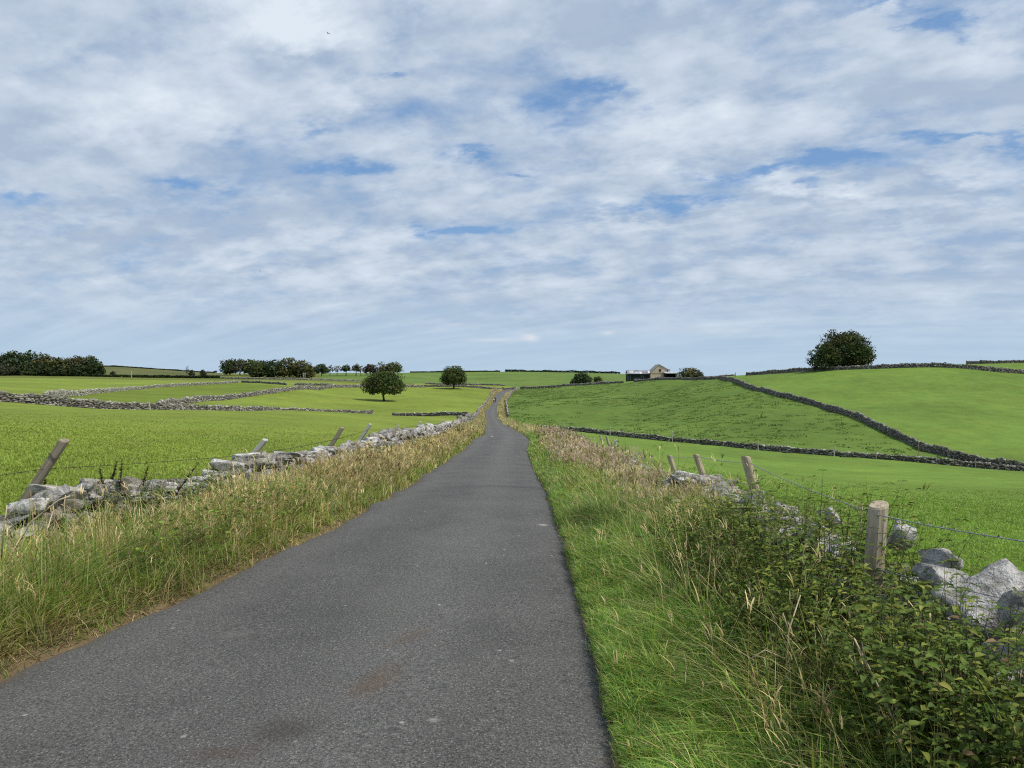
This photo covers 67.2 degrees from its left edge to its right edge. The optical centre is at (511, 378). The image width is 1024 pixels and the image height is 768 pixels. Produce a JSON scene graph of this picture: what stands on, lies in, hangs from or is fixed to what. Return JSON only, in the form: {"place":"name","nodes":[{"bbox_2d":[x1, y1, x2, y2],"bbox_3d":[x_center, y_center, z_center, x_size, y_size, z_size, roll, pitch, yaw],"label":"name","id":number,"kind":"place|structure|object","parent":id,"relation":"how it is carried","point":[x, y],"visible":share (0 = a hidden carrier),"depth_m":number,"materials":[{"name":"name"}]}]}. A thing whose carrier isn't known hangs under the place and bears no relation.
{"place":"outdoors","nodes":[
{"label":"outdoors","id":0,"kind":"place"},
{"bbox_2d":[0,388,611,767],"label":"road","id":1,"kind":"structure","parent":0,"point":[432,619],"depth_m":4.28,"materials":[{"name":"grey asphalt"}]},
{"bbox_2d":[0,363,1023,767],"bbox_3d":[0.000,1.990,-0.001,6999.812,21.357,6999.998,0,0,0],"label":"pasture ground","id":2,"kind":"structure","parent":0,"point":[970,411],"depth_m":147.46,"materials":[{"name":"green plant"}]},
{"bbox_2d":[0,505,14,559],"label":"dry stalk","id":3,"kind":"object","parent":2,"relation":"on","point":[5,518],"visible":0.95,"depth_m":5.00,"materials":[{"name":"beige plant"}]},
{"bbox_2d":[0,364,17,375],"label":"shrub","id":4,"kind":"object","parent":2,"relation":"on","point":[10,371],"visible":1,"depth_m":413.77,"materials":[{"name":"green plant"}]},
{"bbox_2d":[0,350,24,369],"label":"tree","id":5,"kind":"object","parent":2,"relation":"on","point":[7,358],"visible":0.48,"depth_m":426.63,"materials":[{"name":"green plant"}]},
{"bbox_2d":[7,363,29,375],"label":"bush","id":6,"kind":"object","parent":2,"relation":"on","point":[21,371],"visible":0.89,"depth_m":418.17,"materials":[{"name":"green plant"}]},
{"bbox_2d":[13,350,41,369],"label":"tree","id":7,"kind":"object","parent":2,"relation":"on","point":[27,357],"visible":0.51,"depth_m":425.35,"materials":[{"name":"green plant"}]},
{"bbox_2d":[25,363,48,375],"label":"bush","id":8,"kind":"object","parent":2,"relation":"on","point":[37,371],"visible":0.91,"depth_m":417.77,"materials":[{"name":"green plant"}]},
{"bbox_2d":[30,353,53,367],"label":"tree","id":9,"kind":"object","parent":2,"relation":"on","point":[42,358],"visible":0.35,"depth_m":425.61,"materials":[{"name":"green plant"}]},
{"bbox_2d":[19,438,69,499],"bbox_3d":[-4.611,1.222,7.200,0.106,1.590,0.106,34,0,0],"label":"fence post","id":10,"kind":"object","parent":2,"relation":"on","point":[50,461],"visible":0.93,"depth_m":7.16,"materials":[{"name":"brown wood"}]},
{"bbox_2d":[4,424,434,474],"bbox_3d":[-4.335,1.865,28.098,0.652,2.069,43.802,0,0,0],"label":"barbed wire","id":11,"kind":"object","parent":10,"relation":"attached to","point":[182,460],"visible":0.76,"depth_m":9.68,"materials":[{"name":"grey metal"}]},
{"bbox_2d":[40,357,60,373],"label":"tree","id":12,"kind":"object","parent":2,"relation":"on","point":[53,362],"visible":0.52,"depth_m":420.93,"materials":[{"name":"green plant"}]},
{"bbox_2d":[47,364,71,375],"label":"bush","id":13,"kind":"object","parent":2,"relation":"on","point":[58,372],"visible":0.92,"depth_m":416.89,"materials":[{"name":"green plant"}]},
{"bbox_2d":[61,495,66,545],"bbox_3d":[-3.433,1.142,5.900,0.055,0.499,0.010,0,0,0],"label":"dry stalk","id":14,"kind":"object","parent":2,"relation":"on","point":[65,515],"visible":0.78,"depth_m":5.90,"materials":[{"name":"beige plant"}]},
{"bbox_2d":[55,357,75,374],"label":"tree","id":15,"kind":"object","parent":2,"relation":"on","point":[64,362],"visible":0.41,"depth_m":420.45,"materials":[{"name":"green plant"}]},
{"bbox_2d":[67,355,89,372],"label":"tree","id":16,"kind":"object","parent":2,"relation":"on","point":[74,361],"visible":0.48,"depth_m":422.74,"materials":[{"name":"green plant"}]},
{"bbox_2d":[69,364,88,375],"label":"bush","id":17,"kind":"object","parent":2,"relation":"on","point":[81,369],"visible":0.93,"depth_m":417.29,"materials":[{"name":"green plant"}]},
{"bbox_2d":[80,355,103,369],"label":"tree","id":18,"kind":"object","parent":2,"relation":"on","point":[91,359],"visible":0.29,"depth_m":425.71,"materials":[{"name":"green plant"}]},
{"bbox_2d":[86,362,105,374],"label":"tree","id":19,"kind":"object","parent":2,"relation":"on","point":[96,368],"visible":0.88,"depth_m":420.12,"materials":[{"name":"green plant"}]},
{"bbox_2d":[5,373,219,377],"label":"stone wall","id":20,"kind":"structure","parent":2,"relation":"on","point":[155,376],"depth_m":411.37,"materials":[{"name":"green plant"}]},
{"bbox_2d":[108,460,117,479],"bbox_3d":[-3.883,0.918,7.500,0.096,0.241,0.067,0,0,0],"label":"seed spike","id":21,"kind":"object","parent":2,"relation":"on","point":[114,473],"visible":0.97,"depth_m":7.50,"materials":[{"name":"brown plant"}]},
{"bbox_2d":[43,380,238,396],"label":"dry stone wall","id":22,"kind":"structure","parent":2,"relation":"on","point":[69,393],"depth_m":201.50,"materials":[{"name":"stone"}]},
{"bbox_2d":[103,365,213,372],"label":"hedge","id":23,"kind":"object","parent":2,"relation":"on","point":[151,368],"visible":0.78,"depth_m":561.51,"materials":[{"name":"green plant"}]},
{"bbox_2d":[171,462,198,500],"bbox_3d":[-3.229,1.026,7.606,0.300,0.402,0.071,0,0,0],"label":"seed spike","id":24,"kind":"object","parent":2,"relation":"on","point":[184,481],"visible":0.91,"depth_m":7.60,"materials":[{"name":"brown plant"}]},
{"bbox_2d":[0,391,372,413],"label":"dry stone wall","id":25,"kind":"structure","parent":2,"relation":"on","point":[42,399],"depth_m":93.65,"materials":[{"name":"stone"}]},
{"bbox_2d":[200,370,206,375],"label":"shrub","id":26,"kind":"object","parent":2,"relation":"on","point":[202,372],"visible":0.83,"depth_m":424.25,"materials":[{"name":"green plant"}]},
{"bbox_2d":[218,358,238,374],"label":"tree","id":27,"kind":"object","parent":2,"relation":"on","point":[227,368],"visible":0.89,"depth_m":441.77,"materials":[{"name":"green plant"}]},
{"bbox_2d":[230,358,247,374],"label":"tree","id":28,"kind":"object","parent":2,"relation":"on","point":[237,362],"visible":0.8,"depth_m":441.97,"materials":[{"name":"green plant"}]},
{"bbox_2d":[0,422,484,679],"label":"verge grass","id":29,"kind":"structure","parent":2,"relation":"on","point":[88,571],"depth_m":6.16,"materials":[{"name":"green plant"}]},
{"bbox_2d":[8,492,69,561],"bbox_3d":[-3.313,1.121,5.308,0.493,0.676,0.056,0,0,-7],"label":"dry stalk","id":30,"kind":"object","parent":29,"relation":"on","point":[31,521],"visible":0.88,"depth_m":5.30,"materials":[{"name":"beige plant"}]},
{"bbox_2d":[30,511,57,544],"bbox_3d":[-3.402,1.161,5.600,0.219,0.396,0.013,0,0,0],"label":"dry stalk","id":31,"kind":"object","parent":29,"relation":"on","point":[48,527],"visible":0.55,"depth_m":5.60,"materials":[{"name":"beige plant"}]},
{"bbox_2d":[238,359,256,374],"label":"tree","id":32,"kind":"object","parent":2,"relation":"on","point":[244,370],"visible":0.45,"depth_m":441.79,"materials":[{"name":"green plant"}]},
{"bbox_2d":[0,388,496,550],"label":"dry stone wall","id":33,"kind":"structure","parent":2,"relation":"on","point":[392,436],"depth_m":8.28,"materials":[{"name":"stone"}]},
{"bbox_2d":[98,467,105,483],"bbox_3d":[-3.931,0.975,7.400,0.089,0.244,0.069,0,0,0],"label":"seed spike","id":34,"kind":"object","parent":33,"relation":"on","point":[101,475],"visible":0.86,"depth_m":7.40,"materials":[{"name":"brown plant"}]},
{"bbox_2d":[116,458,122,492],"bbox_3d":[-3.766,0.931,7.401,0.086,0.330,0.060,0,0,35],"label":"seed spike","id":35,"kind":"object","parent":33,"relation":"on","point":[120,476],"visible":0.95,"depth_m":7.40,"materials":[{"name":"brown plant"}]},
{"bbox_2d":[141,466,148,484],"bbox_3d":[-3.709,0.985,7.797,0.082,0.210,0.065,0,0,0],"label":"seed spike","id":36,"kind":"object","parent":33,"relation":"on","point":[144,478],"visible":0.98,"depth_m":7.80,"materials":[{"name":"brown plant"}]},
{"bbox_2d":[247,362,267,376],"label":"tree","id":37,"kind":"object","parent":2,"relation":"on","point":[255,369],"visible":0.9,"depth_m":416.74,"materials":[{"name":"green plant"}]},
{"bbox_2d":[252,438,267,451],"bbox_3d":[-4.411,1.494,12.501,0.098,1.335,0.094,39,0,0],"label":"fence post","id":38,"kind":"object","parent":2,"relation":"on","point":[261,444],"visible":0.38,"depth_m":12.46,"materials":[{"name":"grey wood"}]},
{"bbox_2d":[251,360,268,363],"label":"tree","id":39,"kind":"object","parent":2,"relation":"on","point":[262,362],"visible":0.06,"depth_m":449.87,"materials":[{"name":"green plant"}]},
{"bbox_2d":[241,380,286,384],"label":"dry stone wall","id":40,"kind":"structure","parent":2,"relation":"on","point":[265,382],"depth_m":318.33,"materials":[{"name":"stone"}]},
{"bbox_2d":[261,359,286,376],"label":"tree","id":41,"kind":"object","parent":2,"relation":"on","point":[271,367],"visible":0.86,"depth_m":416.28,"materials":[{"name":"green plant"}]},
{"bbox_2d":[276,357,299,377],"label":"tree","id":42,"kind":"object","parent":2,"relation":"on","point":[289,371],"visible":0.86,"depth_m":416.35,"materials":[{"name":"green plant"}]},
{"bbox_2d":[0,424,577,611],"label":"leafy weeds","id":43,"kind":"object","parent":2,"relation":"on","point":[206,508],"visible":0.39,"depth_m":7.19,"materials":[{"name":"green plant"}]},
{"bbox_2d":[220,377,359,380],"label":"dry stone wall","id":44,"kind":"structure","parent":2,"relation":"on","point":[288,378],"depth_m":379.57,"materials":[{"name":"stone"}]},
{"bbox_2d":[158,384,425,404],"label":"dry stone wall","id":45,"kind":"structure","parent":2,"relation":"on","point":[185,400],"depth_m":202.70,"materials":[{"name":"stone"}]},
{"bbox_2d":[292,360,313,377],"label":"tree","id":46,"kind":"object","parent":2,"relation":"on","point":[301,366],"visible":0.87,"depth_m":416.94,"materials":[{"name":"green plant"}]},
{"bbox_2d":[302,366,315,377],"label":"tree","id":47,"kind":"object","parent":2,"relation":"on","point":[310,373],"visible":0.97,"depth_m":416.38,"materials":[{"name":"green plant"}]},
{"bbox_2d":[294,382,332,385],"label":"dry stone wall","id":48,"kind":"structure","parent":2,"relation":"on","point":[313,384],"depth_m":302.44,"materials":[{"name":"stone"}]},
{"bbox_2d":[314,364,329,375],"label":"tree","id":49,"kind":"object","parent":2,"relation":"on","point":[321,368],"visible":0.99,"depth_m":453.38,"materials":[{"name":"green plant"}]},
{"bbox_2d":[328,427,343,445],"bbox_3d":[-4.346,1.746,17.999,0.105,1.461,0.105,32,0,0],"label":"fence post","id":50,"kind":"object","parent":2,"relation":"on","point":[337,435],"visible":0.42,"depth_m":17.96,"materials":[{"name":"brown wood"}]},
{"bbox_2d":[339,364,350,371],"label":"tree","id":51,"kind":"object","parent":2,"relation":"on","point":[345,368],"visible":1,"depth_m":463.77,"materials":[{"name":"green plant"}]},
{"bbox_2d":[351,364,359,375],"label":"tree","id":52,"kind":"object","parent":2,"relation":"on","point":[356,368],"visible":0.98,"depth_m":463.80,"materials":[{"name":"green plant"}]},
{"bbox_2d":[357,424,371,441],"bbox_3d":[-4.530,1.934,22.500,0.106,1.480,0.100,33,0,0],"label":"fence post","id":53,"kind":"object","parent":2,"relation":"on","point":[365,431],"visible":0.48,"depth_m":22.46,"materials":[{"name":"grey wood"}]},
{"bbox_2d":[362,364,378,373],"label":"tree","id":54,"kind":"object","parent":2,"relation":"on","point":[370,368],"visible":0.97,"depth_m":467.86,"materials":[{"name":"green plant"}]},
{"bbox_2d":[360,371,407,400],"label":"tree","id":55,"kind":"object","parent":2,"relation":"on","point":[383,383],"visible":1,"depth_m":234.02,"materials":[{"name":"green plant"}]},
{"bbox_2d":[377,364,391,374],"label":"tree","id":56,"kind":"object","parent":2,"relation":"on","point":[382,368],"visible":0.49,"depth_m":467.60,"materials":[{"name":"green plant"}]},
{"bbox_2d":[385,361,403,372],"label":"tree","id":57,"kind":"object","parent":2,"relation":"on","point":[396,367],"visible":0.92,"depth_m":467.83,"materials":[{"name":"green plant"}]},
{"bbox_2d":[392,411,466,415],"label":"dry stone wall","id":58,"kind":"structure","parent":2,"relation":"on","point":[445,413],"depth_m":169.50,"materials":[{"name":"stone"}]},
{"bbox_2d":[439,366,467,388],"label":"tree","id":59,"kind":"object","parent":2,"relation":"on","point":[448,376],"visible":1,"depth_m":332.69,"materials":[{"name":"green plant"}]},
{"bbox_2d":[410,370,499,372],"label":"hedge","id":60,"kind":"object","parent":2,"relation":"on","point":[442,371],"visible":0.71,"depth_m":698.52,"materials":[{"name":"green plant"}]},
{"bbox_2d":[425,383,504,385],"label":"dry stone wall","id":61,"kind":"structure","parent":2,"relation":"on","point":[470,384],"depth_m":384.84,"materials":[{"name":"stone"}]},
{"bbox_2d":[425,384,515,389],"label":"dry stone wall","id":62,"kind":"structure","parent":2,"relation":"on","point":[469,386],"depth_m":349.89,"materials":[{"name":"stone"}]},
{"bbox_2d":[451,389,548,435],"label":"verge grass","id":63,"kind":"structure","parent":2,"relation":"on","point":[481,419],"depth_m":122.30,"materials":[{"name":"beige plant"}]},
{"bbox_2d":[505,369,619,373],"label":"hedge","id":64,"kind":"object","parent":2,"relation":"on","point":[569,371],"visible":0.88,"depth_m":701.07,"materials":[{"name":"green plant"}]},
{"bbox_2d":[520,380,623,388],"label":"dry stone wall","id":65,"kind":"structure","parent":2,"relation":"on","point":[573,384],"depth_m":344.97,"materials":[{"name":"stone"}]},
{"bbox_2d":[572,372,592,383],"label":"bush","id":66,"kind":"object","parent":2,"relation":"on","point":[579,377],"visible":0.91,"depth_m":359.62,"materials":[{"name":"green plant"}]},
{"bbox_2d":[593,376,602,381],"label":"bush","id":67,"kind":"object","parent":2,"relation":"on","point":[598,379],"visible":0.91,"depth_m":360.96,"materials":[{"name":"green plant"}]},
{"bbox_2d":[625,370,649,380],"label":"tin shed","id":68,"kind":"structure","parent":2,"relation":"on","point":[632,375],"depth_m":350.60,"materials":[{"name":"silver metal"}]},
{"bbox_2d":[650,364,669,377],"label":"stone barn","id":69,"kind":"structure","parent":2,"relation":"on","point":[658,370],"depth_m":350.00,"materials":[{"name":"grey stone"}]},
{"bbox_2d":[667,455,675,474],"bbox_3d":[3.316,2.030,15.499,0.116,1.040,0.115,-17,0,0],"label":"fence post","id":70,"kind":"object","parent":2,"relation":"on","point":[671,463],"visible":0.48,"depth_m":15.46,"materials":[{"name":"brown wood"}]},
{"bbox_2d":[664,372,679,377],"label":"open lean to","id":71,"kind":"object","parent":2,"relation":"on","point":[671,374],"visible":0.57,"depth_m":349.50,"materials":[{"name":"metal"}]},
{"bbox_2d":[634,376,718,381],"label":"dry stone wall","id":72,"kind":"structure","parent":2,"relation":"on","point":[681,378],"depth_m":295.59,"materials":[{"name":"stone"}]},
{"bbox_2d":[677,368,699,377],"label":"bush","id":73,"kind":"object","parent":2,"relation":"on","point":[689,373],"visible":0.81,"depth_m":342.90,"materials":[{"name":"green plant"}]},
{"bbox_2d":[693,454,705,474],"bbox_3d":[3.133,1.729,12.399,0.104,1.101,0.108,-19,0,0],"label":"fence post","id":74,"kind":"object","parent":2,"relation":"on","point":[697,459],"visible":0.4,"depth_m":12.36,"materials":[{"name":"brown wood"}]},
{"bbox_2d":[696,372,703,376],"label":"bush","id":75,"kind":"object","parent":2,"relation":"on","point":[698,374],"visible":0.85,"depth_m":339.44,"materials":[{"name":"green plant"}]},
{"bbox_2d":[508,380,945,457],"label":"tussock grass","id":76,"kind":"structure","parent":2,"relation":"on","point":[893,450],"depth_m":181.97,"materials":[{"name":"green plant"}]},
{"bbox_2d":[741,456,759,489],"bbox_3d":[2.726,1.399,8.499,0.108,1.151,0.111,-16,0,0],"label":"fence post","id":77,"kind":"object","parent":2,"relation":"on","point":[745,459],"visible":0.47,"depth_m":8.46,"materials":[{"name":"brown wood"}]},
{"bbox_2d":[505,387,1023,743],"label":"dry stone wall","id":78,"kind":"structure","parent":2,"relation":"on","point":[996,578],"depth_m":3.49,"materials":[{"name":"stone"}]},
{"bbox_2d":[521,412,1023,767],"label":"verge grass","id":79,"kind":"structure","parent":2,"relation":"on","point":[591,488],"depth_m":4.22,"materials":[{"name":"green plant"}]},
{"bbox_2d":[750,595,800,691],"bbox_3d":[1.198,1.226,3.481,0.272,0.470,0.025,0,0,-18],"label":"dry stalk","id":80,"kind":"object","parent":2,"relation":"on","point":[788,629],"visible":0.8,"depth_m":3.50,"materials":[{"name":"plant"}]},
{"bbox_2d":[542,425,1023,470],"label":"dry stone wall","id":81,"kind":"structure","parent":2,"relation":"on","point":[829,452],"depth_m":114.78,"materials":[{"name":"stone"}]},
{"bbox_2d":[606,465,1023,767],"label":"nettle bank","id":82,"kind":"structure","parent":2,"relation":"on","point":[924,687],"depth_m":3.21,"materials":[{"name":"green plant"}]},
{"bbox_2d":[854,500,862,553],"bbox_3d":[1.980,0.863,4.400,0.054,0.349,0.007,0,0,0],"label":"dry stalk","id":83,"kind":"object","parent":82,"relation":"on","point":[860,519],"visible":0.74,"depth_m":4.40,"materials":[{"name":"beige plant"}]},
{"bbox_2d":[853,638,897,717],"bbox_3d":[1.310,1.128,2.772,0.150,0.364,0.028,0,0,25],"label":"dry stalk","id":84,"kind":"object","parent":82,"relation":"on","point":[863,654],"visible":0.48,"depth_m":2.78,"materials":[{"name":"beige plant"}]},
{"bbox_2d":[804,342,848,371],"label":"tree","id":85,"kind":"object","parent":2,"relation":"on","point":[817,358],"visible":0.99,"depth_m":230.98,"materials":[{"name":"green plant"}]},
{"bbox_2d":[820,329,840,366],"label":"tree","id":86,"kind":"object","parent":2,"relation":"on","point":[830,334],"visible":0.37,"depth_m":239.28,"materials":[{"name":"green plant"}]},
{"bbox_2d":[821,329,875,365],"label":"tree","id":87,"kind":"object","parent":2,"relation":"on","point":[851,339],"visible":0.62,"depth_m":232.20,"materials":[{"name":"green plant"}]},
{"bbox_2d":[842,345,877,365],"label":"tree","id":88,"kind":"object","parent":2,"relation":"on","point":[862,359],"visible":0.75,"depth_m":230.52,"materials":[{"name":"green plant"}]},
{"bbox_2d":[719,375,1023,465],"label":"dry stone wall","id":89,"kind":"structure","parent":2,"relation":"on","point":[941,450],"depth_m":134.55,"materials":[{"name":"stone"}]},
{"bbox_2d":[863,500,888,593],"bbox_3d":[1.957,1.264,4.201,0.112,1.198,0.112,4,0,0],"label":"fence post","id":90,"kind":"object","parent":2,"relation":"on","point":[881,507],"visible":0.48,"depth_m":4.16,"materials":[{"name":"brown wood"}]},
{"bbox_2d":[671,456,1023,541],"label":"barbed wire","id":91,"kind":"object","parent":90,"relation":"attached to","point":[969,532],"visible":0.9,"depth_m":3.92,"materials":[{"name":"grey metal"}]},
{"bbox_2d":[703,473,1023,603],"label":"barbed wire","id":92,"kind":"object","parent":90,"relation":"attached to","point":[905,576],"visible":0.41,"depth_m":3.75,"materials":[{"name":"grey metal"}]},
{"bbox_2d":[745,362,1023,375],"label":"dry stone wall","id":93,"kind":"structure","parent":2,"relation":"on","point":[936,364],"depth_m":221.97,"materials":[{"name":"stone"}]},
{"bbox_2d":[966,360,1023,363],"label":"dry stone wall","id":94,"kind":"structure","parent":2,"relation":"on","point":[992,362],"depth_m":258.70,"materials":[{"name":"stone"}]},
{"bbox_2d":[0,0,1023,375],"label":"sky","id":95,"kind":"structure","parent":0,"point":[713,187],"materials":[{"name":"blue"}]}
]}

